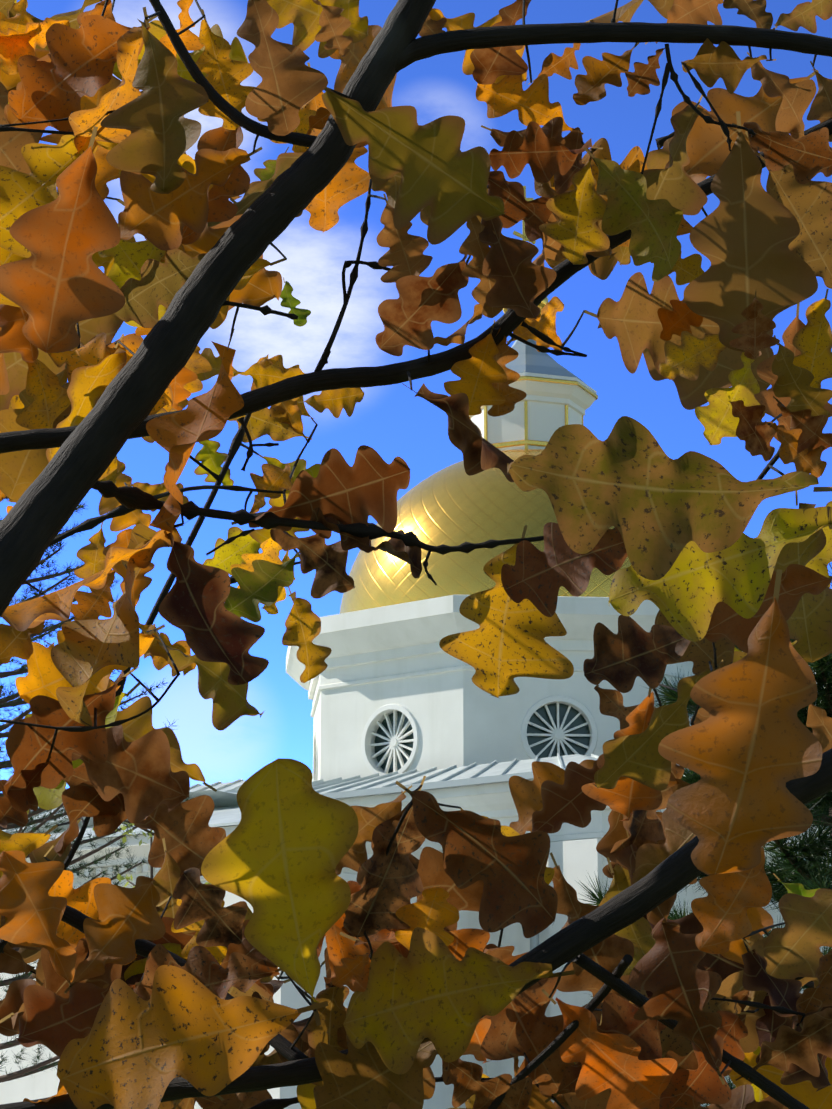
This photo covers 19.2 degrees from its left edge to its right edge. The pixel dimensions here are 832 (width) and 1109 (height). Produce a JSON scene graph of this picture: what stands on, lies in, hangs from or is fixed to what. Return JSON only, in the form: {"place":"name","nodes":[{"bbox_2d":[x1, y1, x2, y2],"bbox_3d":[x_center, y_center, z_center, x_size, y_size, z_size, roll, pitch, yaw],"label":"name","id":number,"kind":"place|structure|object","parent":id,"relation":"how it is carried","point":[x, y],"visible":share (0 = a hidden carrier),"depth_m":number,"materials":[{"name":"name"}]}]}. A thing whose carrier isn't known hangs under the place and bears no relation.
{"place":"outdoors","nodes":[
{"label":"outdoors","id":0,"kind":"place"},
{"bbox_2d":[92,820,210,887],"bbox_3d":[-1.744,3.203,14.669,1.184,3.351,1.629,-5,-14,23],"label":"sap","id":1,"kind":"object","parent":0,"point":[119,876],"depth_m":14.96},
{"bbox_2d":[0,0,831,1108],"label":"oak","id":2,"kind":"object","parent":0,"point":[702,572],"depth_m":1.49,"materials":[{"name":"brown plant"}]},
{"bbox_2d":[0,0,831,792],"label":"sky","id":3,"kind":"structure","parent":0,"point":[389,420],"materials":[{"name":"blue"}]},
{"bbox_2d":[513,186,535,243],"bbox_3d":[2.061,-6.208,46.888,0.720,1.690,0.180,1,-12,-5],"label":"cross","id":4,"kind":"object","parent":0,"point":[523,236],"visible":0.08,"depth_m":46.85,"materials":[{"name":"gold metal"}]},
{"bbox_2d":[503,297,547,314],"bbox_3d":[2.061,-4.733,46.564,0.890,1.470,0.890,-10,-16,39],"label":"onion","id":5,"kind":"object","parent":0,"point":[542,304],"visible":0.02,"depth_m":46.30,"materials":[{"name":"gold metal"}]},
{"label":"paving","id":6,"kind":"structure","parent":0,"visible":0},
{"bbox_2d":[0,402,191,1082],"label":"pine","id":7,"kind":"object","parent":6,"relation":"on","point":[22,668],"depth_m":26.21,"materials":[{"name":"green plant"}]},
{"bbox_2d":[0,780,830,1108],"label":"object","id":8,"kind":"object","parent":6,"relation":"on","point":[580,860],"visible":0.12,"depth_m":36.50,"materials":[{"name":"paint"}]},
{"bbox_2d":[33,768,660,949],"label":"pipes","id":9,"kind":"object","parent":8,"relation":"attached to","point":[534,941],"depth_m":37.76,"materials":[{"name":"grey"}]},
{"bbox_2d":[3,672,823,841],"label":"roofs","id":10,"kind":"structure","parent":8,"relation":"on","point":[226,811],"depth_m":38.98,"materials":[{"name":"metal"}]},
{"bbox_2d":[286,595,742,780],"bbox_3d":[2.061,3.593,44.733,8.766,4.200,8.766,-10,-16,39],"label":"drum","id":11,"kind":"object","parent":8,"relation":"on","point":[377,658],"visible":0.19,"depth_m":41.30,"materials":[{"name":"paint"}]},
{"bbox_2d":[313,695,597,780],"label":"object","id":12,"kind":"object","parent":11,"relation":"attached to","point":[393,748],"visible":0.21,"depth_m":41.41,"materials":[{"name":"white paint"}]},
{"bbox_2d":[374,703,589,772],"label":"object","id":13,"kind":"object","parent":11,"relation":"attached to","point":[571,715],"depth_m":41.20,"materials":[{"name":"grey"}]},
{"bbox_2d":[339,449,630,613],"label":"dome","id":14,"kind":"structure","parent":11,"relation":"on","point":[455,504],"depth_m":42.82,"materials":[{"name":"gold metal"}]},
{"bbox_2d":[469,372,596,450],"bbox_3d":[2.061,-2.306,46.030,2.618,1.540,2.618,-10,-16,39],"label":"lantern","id":15,"kind":"object","parent":14,"relation":"on","point":[548,402],"visible":0.5,"depth_m":45.14,"materials":[{"name":"white paint"}]},
{"bbox_2d":[470,376,597,448],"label":"trim","id":16,"kind":"structure","parent":15,"relation":"attached to","point":[526,442],"depth_m":45.02,"materials":[{"name":"gold metal"}]},
{"bbox_2d":[505,339,585,383],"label":"lantern roof","id":17,"kind":"structure","parent":15,"relation":"on","point":[529,359],"depth_m":45.49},
{"bbox_2d":[574,563,831,1106],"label":"pine","id":18,"kind":"object","parent":6,"relation":"on","point":[815,868],"depth_m":9.53,"materials":[{"name":"green plant"}]}
]}

